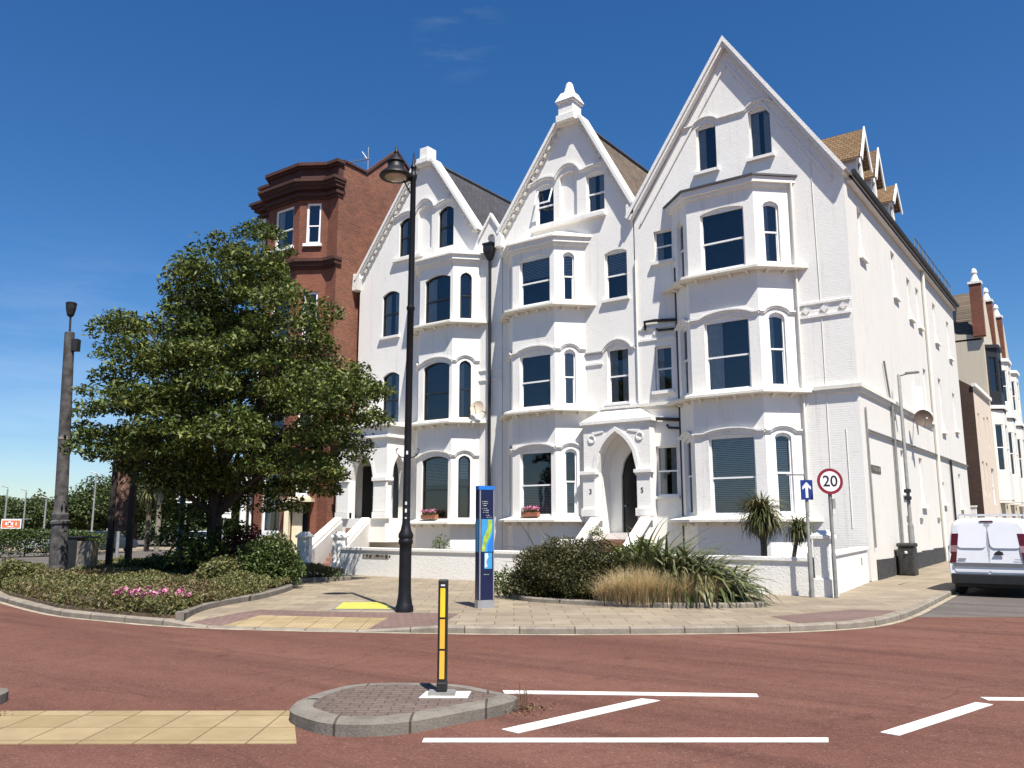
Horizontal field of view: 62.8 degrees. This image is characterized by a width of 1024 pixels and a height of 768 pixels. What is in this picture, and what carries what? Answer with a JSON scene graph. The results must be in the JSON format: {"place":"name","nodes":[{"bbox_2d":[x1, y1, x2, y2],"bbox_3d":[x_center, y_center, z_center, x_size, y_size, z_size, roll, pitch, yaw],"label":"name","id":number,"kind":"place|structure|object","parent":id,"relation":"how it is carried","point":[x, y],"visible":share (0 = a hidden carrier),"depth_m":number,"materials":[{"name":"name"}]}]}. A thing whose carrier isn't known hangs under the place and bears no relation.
{"place":"outdoors","nodes":[
{"label":"outdoors","id":0,"kind":"place"},
{"bbox_2d":[5,545,175,551],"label":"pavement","id":1,"kind":"structure","parent":0,"point":[141,548],"depth_m":66.01,"materials":[{"name":"concrete"}]},
{"bbox_2d":[49,496,108,530],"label":"distant tree","id":2,"kind":"object","parent":1,"relation":"on","point":[80,511],"visible":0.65,"depth_m":77.73,"materials":[{"name":"green plant"}]},
{"bbox_2d":[68,474,111,510],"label":"distant tree","id":3,"kind":"object","parent":1,"relation":"on","point":[90,489],"visible":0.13,"depth_m":80.81,"materials":[{"name":"green plant"}]},
{"bbox_2d":[92,479,169,539],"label":"distant tree","id":4,"kind":"object","parent":1,"relation":"on","point":[139,511],"visible":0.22,"depth_m":75.40,"materials":[{"name":"green plant"}]},
{"bbox_2d":[137,482,165,550],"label":"distant palm","id":5,"kind":"object","parent":1,"relation":"on","point":[145,495],"visible":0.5,"depth_m":63.03,"materials":[{"name":"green plant"}]},
{"bbox_2d":[289,683,517,736],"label":"traffic island","id":6,"kind":"structure","parent":0,"point":[373,709],"depth_m":7.49,"materials":[{"name":"concrete"}]},
{"bbox_2d":[419,579,470,697],"bbox_3d":[-0.640,2.459,8.161,0.480,1.084,0.320,0,-10,0],"label":"traffic bollard","id":7,"kind":"object","parent":6,"relation":"on","point":[441,690],"visible":1,"depth_m":8.11,"materials":[{"name":"yellow paint"}]},
{"bbox_2d":[0,561,954,625],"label":"pavement","id":8,"kind":"structure","parent":0,"point":[890,593],"depth_m":17.55,"materials":[{"name":"concrete"}]},
{"bbox_2d":[67,536,99,572],"bbox_3d":[-13.240,5.349,25.665,0.920,1.350,0.520,0,-10,0],"label":"utility cabinet","id":9,"kind":"object","parent":8,"relation":"on","point":[81,551],"visible":0.52,"depth_m":25.50,"materials":[{"name":"black plastic"}]},
{"bbox_2d":[105,445,137,567],"bbox_3d":[-12.420,3.957,26.716,0.770,4.450,0.170,0,-10,0],"label":"timber signboard","id":10,"kind":"object","parent":8,"relation":"on","point":[122,505],"visible":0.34,"depth_m":26.64},
{"bbox_2d":[0,573,326,618],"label":"planting soil","id":11,"kind":"structure","parent":8,"relation":"on","point":[74,607],"depth_m":16.89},
{"bbox_2d":[0,557,39,587],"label":"shrub","id":12,"kind":"object","parent":11,"relation":"on","point":[16,566],"visible":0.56,"depth_m":22.01,"materials":[{"name":"green plant"}]},
{"bbox_2d":[47,301,80,572],"bbox_3d":[-12.800,1.618,24.058,0.732,8.181,0.533,2,-10,-9],"label":"old post","id":13,"kind":"object","parent":11,"relation":"on","point":[60,522],"visible":0.92,"depth_m":23.85,"materials":[{"name":"grey"}]},
{"bbox_2d":[117,552,187,572],"bbox_3d":[-10.604,5.457,24.920,3.302,0.908,2.152,-7,-12,35],"label":"shrub","id":14,"kind":"object","parent":11,"relation":"on","point":[154,561],"visible":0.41,"depth_m":24.39,"materials":[{"name":"green plant"}]},
{"bbox_2d":[0,555,344,617],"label":"ground cover","id":15,"kind":"object","parent":11,"relation":"on","point":[102,581],"visible":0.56,"depth_m":18.65,"materials":[{"name":"green plant"}]},
{"bbox_2d":[194,554,242,585],"bbox_3d":[-7.500,4.829,21.492,1.632,0.945,1.357,-7,-12,35],"label":"shrub","id":16,"kind":"object","parent":11,"relation":"on","point":[211,569],"visible":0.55,"depth_m":21.20,"materials":[{"name":"green plant"}]},
{"bbox_2d":[58,217,397,568],"bbox_3d":[-8.351,0.183,24.844,9.916,11.383,8.103,0,-10,-1],"label":"broadleaf tree","id":17,"kind":"object","parent":11,"relation":"on","point":[222,351],"visible":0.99,"depth_m":23.32,"materials":[{"name":"green plant"}]},
{"bbox_2d":[221,523,264,562],"bbox_3d":[-7.622,4.820,23.842,1.605,1.726,1.333,-7,-12,35],"label":"shrub","id":18,"kind":"object","parent":11,"relation":"on","point":[236,539],"visible":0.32,"depth_m":23.66,"materials":[{"name":"purple plant"}]},
{"bbox_2d":[235,529,306,586],"bbox_3d":[-6.529,4.731,22.696,2.062,1.560,1.981,0,-10,-2],"label":"shrub","id":19,"kind":"object","parent":11,"relation":"on","point":[273,554],"visible":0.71,"depth_m":22.35,"materials":[{"name":"green plant"}]},
{"bbox_2d":[191,612,265,625],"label":"plum paving","id":20,"kind":"structure","parent":8,"relation":"on","point":[226,619],"depth_m":15.24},
{"bbox_2d":[175,576,350,620],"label":"bed kerb","id":21,"kind":"structure","parent":8,"relation":"on","point":[184,615],"depth_m":18.49,"materials":[{"name":"concrete"}]},
{"bbox_2d":[295,532,313,572],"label":"gate pier","id":22,"kind":"structure","parent":8,"relation":"on","point":[304,542],"depth_m":29.67,"materials":[{"name":"white paint"}]},
{"bbox_2d":[223,615,386,628],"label":"tactile paving","id":23,"kind":"structure","parent":8,"relation":"on","point":[313,622],"depth_m":14.84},
{"bbox_2d":[263,613,389,617],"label":"plum paving","id":24,"kind":"structure","parent":8,"relation":"on","point":[328,615],"depth_m":15.55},
{"bbox_2d":[330,532,348,573],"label":"gate pier","id":25,"kind":"structure","parent":8,"relation":"on","point":[339,539],"depth_m":29.60,"materials":[{"name":"white paint"}]},
{"bbox_2d":[247,610,458,615],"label":"plum paving","id":26,"kind":"structure","parent":8,"relation":"on","point":[347,613],"depth_m":15.86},
{"bbox_2d":[332,602,393,609],"bbox_3d":[-3.019,4.588,17.325,1.220,0.024,1.662,1,-10,-5],"label":"yellow hatch","id":27,"kind":"object","parent":8,"relation":"on","point":[362,606],"visible":1,"depth_m":17.07,"materials":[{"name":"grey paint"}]},
{"bbox_2d":[379,146,419,612],"bbox_3d":[-2.373,-0.316,16.936,0.775,9.560,0.810,-7,-12,35],"label":"street lamp","id":28,"kind":"object","parent":8,"relation":"on","point":[394,171],"visible":1,"depth_m":16.86,"materials":[{"name":"metal"}]},
{"bbox_2d":[369,616,452,628],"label":"plum paving","id":29,"kind":"structure","parent":8,"relation":"on","point":[400,621],"depth_m":14.69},
{"bbox_2d":[475,486,494,608],"bbox_3d":[-0.560,3.336,17.232,0.363,2.460,0.186,4,-11,-24],"label":"map totem","id":30,"kind":"object","parent":8,"relation":"on","point":[484,558],"visible":1,"depth_m":17.15,"materials":[{"name":"metal"}]},
{"bbox_2d":[494,563,518,595],"bbox_3d":[-0.164,4.601,19.738,0.930,0.784,0.898,-7,-12,35],"label":"shrub","id":31,"kind":"object","parent":8,"relation":"on","point":[499,577],"visible":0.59,"depth_m":19.59,"materials":[{"name":"green plant"}]},
{"bbox_2d":[508,592,767,607],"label":"bed kerb","id":32,"kind":"structure","parent":8,"relation":"on","point":[611,603],"depth_m":17.22,"materials":[{"name":"concrete"}]},
{"bbox_2d":[524,594,758,601],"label":"planting soil","id":33,"kind":"structure","parent":8,"relation":"on","point":[594,599],"depth_m":18.19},
{"bbox_2d":[502,535,618,598],"bbox_3d":[1.221,4.158,19.086,3.173,1.442,2.239,-7,-12,35],"label":"shrub","id":34,"kind":"object","parent":33,"relation":"on","point":[535,577],"visible":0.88,"depth_m":18.55,"materials":[{"name":"green plant"}]},
{"bbox_2d":[575,560,734,604],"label":"straw grass","id":35,"kind":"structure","parent":33,"relation":"on","point":[623,591],"depth_m":17.24,"materials":[{"name":"plant"}]},
{"bbox_2d":[582,516,778,607],"bbox_3d":[3.468,3.890,18.830,5.165,1.848,4.488,-7,-12,35],"label":"strap plant","id":36,"kind":"object","parent":33,"relation":"on","point":[669,563],"visible":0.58,"depth_m":17.89,"materials":[{"name":"green plant"}]},
{"bbox_2d":[786,474,814,597],"bbox_3d":[6.868,3.574,19.841,0.597,2.875,0.119,0,-10,0],"label":"arrow sign","id":37,"kind":"object","parent":8,"relation":"on","point":[806,487],"visible":1,"depth_m":19.89,"materials":[{"name":"metal"}]},
{"bbox_2d":[810,530,838,597],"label":"gate pier","id":38,"kind":"structure","parent":8,"relation":"on","point":[823,582],"depth_m":19.81,"materials":[{"name":"white paint"}]},
{"bbox_2d":[817,468,842,597],"bbox_3d":[7.501,3.478,19.622,0.610,2.990,0.138,0,-10,0],"label":"speed sign","id":39,"kind":"object","parent":8,"relation":"on","point":[829,481],"visible":1,"depth_m":19.73,"materials":[{"name":"metal"}]},
{"bbox_2d":[771,609,893,622],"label":"plum paving","id":40,"kind":"structure","parent":8,"relation":"on","point":[844,615],"depth_m":15.51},
{"bbox_2d":[896,543,918,575],"bbox_3d":[13.274,5.867,28.094,0.560,1.060,0.685,-7,-12,35],"label":"litter bin","id":41,"kind":"object","parent":8,"relation":"on","point":[907,559],"visible":1,"depth_m":27.87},
{"bbox_2d":[897,371,918,542],"bbox_3d":[14.128,3.034,29.412,0.800,7.038,0.294,-7,-12,35],"label":"street light","id":42,"kind":"object","parent":8,"relation":"on","point":[908,498],"visible":0.93,"depth_m":29.60,"materials":[{"name":"grey paint"}]},
{"bbox_2d":[959,380,999,517],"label":"terrace house","id":43,"kind":"structure","parent":8,"relation":"on","point":[975,398],"depth_m":48.24,"materials":[{"name":"paint"}]},
{"bbox_2d":[952,268,1014,517],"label":"terrace house","id":44,"kind":"structure","parent":8,"relation":"on","point":[978,352],"depth_m":54.64,"materials":[{"name":"white paint"}]},
{"bbox_2d":[982,288,1023,517],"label":"terrace house","id":45,"kind":"structure","parent":8,"relation":"on","point":[1006,364],"depth_m":58.98,"materials":[{"name":"white paint"}]},
{"bbox_2d":[993,304,1023,518],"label":"terrace house","id":46,"kind":"structure","parent":8,"relation":"on","point":[1015,374],"depth_m":63.51,"materials":[{"name":"white paint"}]},
{"bbox_2d":[0,530,971,588],"bbox_3d":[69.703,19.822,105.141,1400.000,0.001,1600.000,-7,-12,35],"label":"ground","id":47,"kind":"structure","parent":0,"point":[38,558],"depth_m":53.47,"materials":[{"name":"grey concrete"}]},
{"bbox_2d":[0,495,48,541],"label":"distant tree","id":48,"kind":"object","parent":47,"relation":"on","point":[9,500],"visible":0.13,"depth_m":93.31,"materials":[{"name":"green plant"}]},
{"bbox_2d":[0,501,53,534],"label":"distant tree","id":49,"kind":"object","parent":47,"relation":"on","point":[34,516],"visible":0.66,"depth_m":79.75,"materials":[{"name":"green plant"}]},
{"bbox_2d":[0,528,106,556],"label":"hedge","id":50,"kind":"object","parent":47,"relation":"on","point":[36,536],"visible":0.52,"depth_m":50.58,"materials":[{"name":"green plant"}]},
{"bbox_2d":[87,531,137,551],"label":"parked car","id":51,"kind":"object","parent":47,"relation":"on","point":[123,541],"visible":0.18,"depth_m":59.07,"materials":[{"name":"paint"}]},
{"bbox_2d":[1,489,246,539],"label":"wood","id":52,"kind":"object","parent":47,"relation":"on","point":[141,528],"visible":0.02,"depth_m":119.51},
{"bbox_2d":[143,476,162,551],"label":"distant palm","id":53,"kind":"object","parent":47,"relation":"on","point":[159,493],"visible":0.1,"depth_m":61.09,"materials":[{"name":"brown plant"}]},
{"bbox_2d":[237,151,502,562],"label":"brick block","id":54,"kind":"structure","parent":47,"relation":"on","point":[329,216],"depth_m":40.85,"materials":[{"name":"red brick"}]},
{"bbox_2d":[275,207,293,248],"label":"window","id":55,"kind":"structure","parent":54,"relation":"in","point":[280,222],"depth_m":42.02,"materials":[{"name":"white glass"}]},
{"bbox_2d":[291,503,302,552],"bbox_3d":[-9.880,6.706,38.495,0.480,2.420,0.050,-1,-10,4],"label":"front door","id":56,"kind":"structure","parent":54,"relation":"in","point":[297,519],"depth_m":38.52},
{"bbox_2d":[311,146,635,565],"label":"white house","id":57,"kind":"structure","parent":47,"relation":"on","point":[457,336],"depth_m":36.42,"materials":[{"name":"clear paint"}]},
{"bbox_2d":[362,466,372,517],"bbox_3d":[-6.569,4.963,38.419,0.850,2.370,0.127,-7,-12,35],"label":"front door","id":58,"kind":"structure","parent":57,"relation":"in","point":[367,487],"depth_m":38.47,"materials":[{"name":"black paint"}]},
{"bbox_2d":[383,372,398,421],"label":"window","id":59,"kind":"structure","parent":57,"relation":"in","point":[387,405],"depth_m":38.72,"materials":[{"name":"black glass"}]},
{"bbox_2d":[383,291,399,336],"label":"window","id":60,"kind":"structure","parent":57,"relation":"in","point":[388,313],"depth_m":39.54,"materials":[{"name":"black glass"}]},
{"bbox_2d":[393,463,398,517],"bbox_3d":[-5.138,4.746,37.452,0.430,2.470,0.047,-7,-12,35],"label":"front door","id":61,"kind":"structure","parent":57,"relation":"in","point":[396,478],"depth_m":37.45,"materials":[{"name":"black paint"}]},
{"bbox_2d":[400,218,409,256],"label":"window","id":62,"kind":"structure","parent":57,"relation":"in","point":[404,226],"depth_m":39.67,"materials":[{"name":"black glass"}]},
{"bbox_2d":[422,456,447,518],"bbox_3d":[-3.158,4.349,35.228,1.454,2.594,0.140,-7,-12,35],"label":"window","id":63,"kind":"structure","parent":57,"relation":"in","point":[432,458],"depth_m":35.44,"materials":[{"name":"black glass"}]},
{"bbox_2d":[424,362,448,420],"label":"window","id":64,"kind":"structure","parent":57,"relation":"in","point":[425,396],"depth_m":36.16,"materials":[{"name":"black glass"}]},
{"bbox_2d":[426,275,450,322],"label":"window","id":65,"kind":"structure","parent":57,"relation":"in","point":[431,284],"depth_m":36.90,"materials":[{"name":"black glass"}]},
{"bbox_2d":[439,206,453,247],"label":"window","id":66,"kind":"structure","parent":57,"relation":"in","point":[443,215],"depth_m":38.23,"materials":[{"name":"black glass"}]},
{"bbox_2d":[458,456,469,517],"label":"window","id":67,"kind":"structure","parent":57,"relation":"in","point":[464,469],"depth_m":34.87,"materials":[{"name":"black glass"}]},
{"bbox_2d":[459,361,470,416],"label":"window","id":68,"kind":"structure","parent":57,"relation":"in","point":[461,367],"depth_m":35.50,"materials":[{"name":"black glass"}]},
{"bbox_2d":[0,586,970,633],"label":"kerb","id":69,"kind":"structure","parent":47,"relation":"on","point":[910,610],"depth_m":14.01,"materials":[{"name":"concrete"}]},
{"bbox_2d":[495,82,657,551],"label":"white house","id":70,"kind":"structure","parent":47,"relation":"on","point":[578,440],"depth_m":32.66,"materials":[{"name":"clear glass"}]},
{"bbox_2d":[521,255,549,306],"bbox_3d":[0.985,-4.138,33.607,1.454,2.014,0.140,-7,-12,35],"label":"window","id":71,"kind":"structure","parent":70,"relation":"in","point":[536,258],"depth_m":33.75,"materials":[{"name":"white glass"}]},
{"bbox_2d":[521,352,550,408],"bbox_3d":[0.967,-0.166,32.900,1.454,2.224,0.080,-7,-12,35],"label":"window","id":72,"kind":"structure","parent":70,"relation":"in","point":[534,354],"depth_m":33.11,"materials":[{"name":"white glass"}]},
{"bbox_2d":[521,450,551,515],"bbox_3d":[0.985,3.800,32.243,1.454,2.524,0.140,-7,-12,35],"label":"window","id":73,"kind":"structure","parent":70,"relation":"in","point":[533,487],"depth_m":32.27,"materials":[{"name":"white glass"}]},
{"bbox_2d":[533,185,553,224],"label":"window","id":74,"kind":"structure","parent":70,"relation":"in","point":[545,187],"depth_m":34.99,"materials":[{"name":"white glass"}]},
{"bbox_2d":[563,253,573,300],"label":"window","id":75,"kind":"structure","parent":70,"relation":"in","point":[566,254],"depth_m":33.18,"materials":[{"name":"white glass"}]},
{"bbox_2d":[564,350,575,404],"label":"window","id":76,"kind":"structure","parent":70,"relation":"in","point":[569,356],"depth_m":32.50,"materials":[{"name":"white glass"}]},
{"bbox_2d":[565,449,576,514],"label":"window","id":77,"kind":"structure","parent":70,"relation":"in","point":[568,511],"depth_m":31.74,"materials":[{"name":"white glass"}]},
{"bbox_2d":[587,172,604,211],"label":"window","id":78,"kind":"structure","parent":70,"relation":"in","point":[591,198],"depth_m":33.63,"materials":[{"name":"white glass"}]},
{"bbox_2d":[606,250,627,298],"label":"window","id":79,"kind":"structure","parent":70,"relation":"in","point":[617,252],"depth_m":32.56,"materials":[{"name":"white glass"}]},
{"bbox_2d":[608,347,628,403],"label":"window","id":80,"kind":"structure","parent":70,"relation":"in","point":[613,360],"depth_m":31.85,"materials":[{"name":"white glass"}]},
{"bbox_2d":[623,452,637,531],"bbox_3d":[4.576,3.972,31.234,1.034,3.070,0.080,-7,-12,35],"label":"front door","id":81,"kind":"structure","parent":70,"relation":"in","point":[629,478],"depth_m":31.36,"materials":[{"name":"black paint"}]},
{"bbox_2d":[340,547,814,595],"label":"garden wall","id":82,"kind":"structure","parent":47,"relation":"on","point":[789,575],"depth_m":26.18,"materials":[{"name":"white paint"}]},
{"bbox_2d":[625,36,970,580],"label":"white house","id":83,"kind":"structure","parent":47,"relation":"on","point":[797,304],"depth_m":28.84,"materials":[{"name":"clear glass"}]},
{"bbox_2d":[655,229,671,260],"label":"window","id":84,"kind":"structure","parent":83,"relation":"in","point":[659,251],"depth_m":31.52,"materials":[{"name":"white glass"}]},
{"bbox_2d":[656,346,671,390],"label":"window","id":85,"kind":"structure","parent":83,"relation":"in","point":[660,370],"depth_m":30.81,"materials":[{"name":"white glass"}]},
{"bbox_2d":[657,446,677,495],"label":"window","id":86,"kind":"structure","parent":83,"relation":"in","point":[662,459],"depth_m":30.13,"materials":[{"name":"white glass"}]},
{"bbox_2d":[686,439,692,513],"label":"window","id":87,"kind":"structure","parent":83,"relation":"in","point":[688,441],"depth_m":29.14,"materials":[{"name":"white glass"}]},
{"bbox_2d":[697,124,716,170],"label":"window","id":88,"kind":"structure","parent":83,"relation":"in","point":[701,132],"depth_m":31.07,"materials":[{"name":"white glass"}]},
{"bbox_2d":[701,207,745,272],"bbox_3d":[7.330,-5.024,29.044,1.574,2.214,0.080,-7,-12,35],"label":"window","id":89,"kind":"structure","parent":83,"relation":"in","point":[727,209],"depth_m":29.19,"materials":[{"name":"white glass"}]},
{"bbox_2d":[705,316,751,391],"bbox_3d":[7.353,-1.027,28.389,1.574,2.514,0.157,-7,-12,35],"label":"window","id":90,"kind":"structure","parent":83,"relation":"in","point":[714,334],"depth_m":28.66,"materials":[{"name":"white glass"}]},
{"bbox_2d":[710,435,756,514],"bbox_3d":[7.348,2.988,27.692,1.574,2.644,0.140,-7,-12,35],"label":"window","id":91,"kind":"structure","parent":83,"relation":"in","point":[750,474],"depth_m":27.78,"materials":[{"name":"white glass"}]},
{"bbox_2d":[749,107,771,156],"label":"window","id":92,"kind":"structure","parent":83,"relation":"in","point":[754,128],"depth_m":29.83,"materials":[{"name":"white glass"}]},
{"bbox_2d":[762,202,779,262],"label":"window","id":93,"kind":"structure","parent":83,"relation":"in","point":[765,220],"depth_m":28.48,"materials":[{"name":"white glass"}]},
{"bbox_2d":[768,313,786,385],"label":"window","id":94,"kind":"structure","parent":83,"relation":"in","point":[771,331],"depth_m":27.80,"materials":[{"name":"white glass"}]},
{"bbox_2d":[775,433,793,513],"bbox_3d":[8.771,2.877,27.125,0.554,2.598,0.140,1,-10,-7],"label":"window","id":95,"kind":"structure","parent":83,"relation":"in","point":[785,481],"depth_m":27.13,"materials":[{"name":"white glass"}]},
{"bbox_2d":[914,410,932,426],"bbox_3d":[15.852,1.368,32.295,0.655,0.672,1.497,-4,-11,24],"label":"satellite dish","id":96,"kind":"object","parent":83,"relation":"attached to","point":[923,418],"visible":1,"depth_m":31.98,"materials":[{"name":"grey paint"}]},
{"bbox_2d":[835,546,868,593],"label":"return wall","id":97,"kind":"structure","parent":47,"relation":"on","point":[852,568],"depth_m":22.53,"materials":[{"name":"white paint"}]},
{"bbox_2d":[0,603,1023,767],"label":"road","id":98,"kind":"structure","parent":0,"point":[851,695],"depth_m":9.06,"materials":[{"name":"asphalt"}]},
{"bbox_2d":[0,710,296,744],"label":"crossing paving","id":99,"kind":"structure","parent":98,"relation":"on","point":[145,727],"depth_m":7.22,"materials":[{"name":"tile"}]},
{"bbox_2d":[0,592,960,634],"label":"gutter","id":100,"kind":"object","parent":98,"relation":"on","point":[907,618],"visible":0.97,"depth_m":14.21,"materials":[{"name":"concrete"}]},
{"bbox_2d":[504,683,554,717],"bbox_3d":[0.102,2.949,7.919,0.570,0.277,0.577,-2,-10,10],"label":"dry weed","id":101,"kind":"object","parent":98,"relation":"on","point":[525,696],"visible":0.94,"depth_m":7.91,"materials":[{"name":"brown plant"}]},
{"bbox_2d":[502,698,659,733],"bbox_3d":[0.693,3.052,7.754,1.969,0.006,0.192,9,-13,-43],"label":"road marking","id":102,"kind":"object","parent":98,"relation":"on","point":[522,728],"visible":1,"depth_m":7.63,"materials":[{"name":"white paint"}]},
{"bbox_2d":[422,737,827,741],"bbox_3d":[0.936,2.887,6.793,3.315,0.006,0.136,0,-10,0],"label":"road marking","id":103,"kind":"object","parent":98,"relation":"on","point":[795,739],"visible":1,"depth_m":6.80,"materials":[{"name":"white paint"}]},
{"bbox_2d":[503,690,758,696],"bbox_3d":[1.214,3.215,8.699,2.642,0.006,0.160,-1,-10,4],"label":"road marking","id":104,"kind":"object","parent":98,"relation":"on","point":[639,693],"visible":0.88,"depth_m":8.69,"materials":[{"name":"white paint"}]},
{"bbox_2d":[880,702,992,735],"bbox_3d":[3.892,3.027,7.608,1.936,0.006,0.153,8,-13,-39],"label":"road marking","id":105,"kind":"object","parent":98,"relation":"on","point":[930,720],"visible":1,"depth_m":7.51,"materials":[{"name":"white paint"}]},
{"bbox_2d":[0,0,1023,529],"label":"sky","id":106,"kind":"structure","parent":0,"point":[130,129],"materials":[{"name":"blue"}]},
{"bbox_2d":[917,587,1023,616],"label":"side street","id":107,"kind":"structure","parent":0,"point":[987,602],"depth_m":18.96,"materials":[{"name":"asphalt"}]},
{"bbox_2d":[948,514,1023,592],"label":"parked van","id":108,"kind":"object","parent":107,"relation":"on","point":[985,552],"visible":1,"depth_m":21.17,"materials":[{"name":"white paint"}]},
{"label":"forecourt","id":109,"kind":"structure","parent":0,"visible":0},
{"bbox_2d":[727,488,793,555],"bbox_3d":[6.644,4.080,22.236,1.811,2.698,1.777,7,-12,-37],"label":"cabbage palm","id":110,"kind":"object","parent":109,"relation":"on","point":[761,520],"visible":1,"depth_m":22.09,"materials":[{"name":"green plant"}]},
{"bbox_2d":[780,514,814,556],"bbox_3d":[7.567,4.399,22.180,1.144,2.073,1.227,-7,-12,35],"label":"cabbage palm","id":111,"kind":"object","parent":109,"relation":"on","point":[797,529],"visible":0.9,"depth_m":22.16,"materials":[{"name":"green plant"}]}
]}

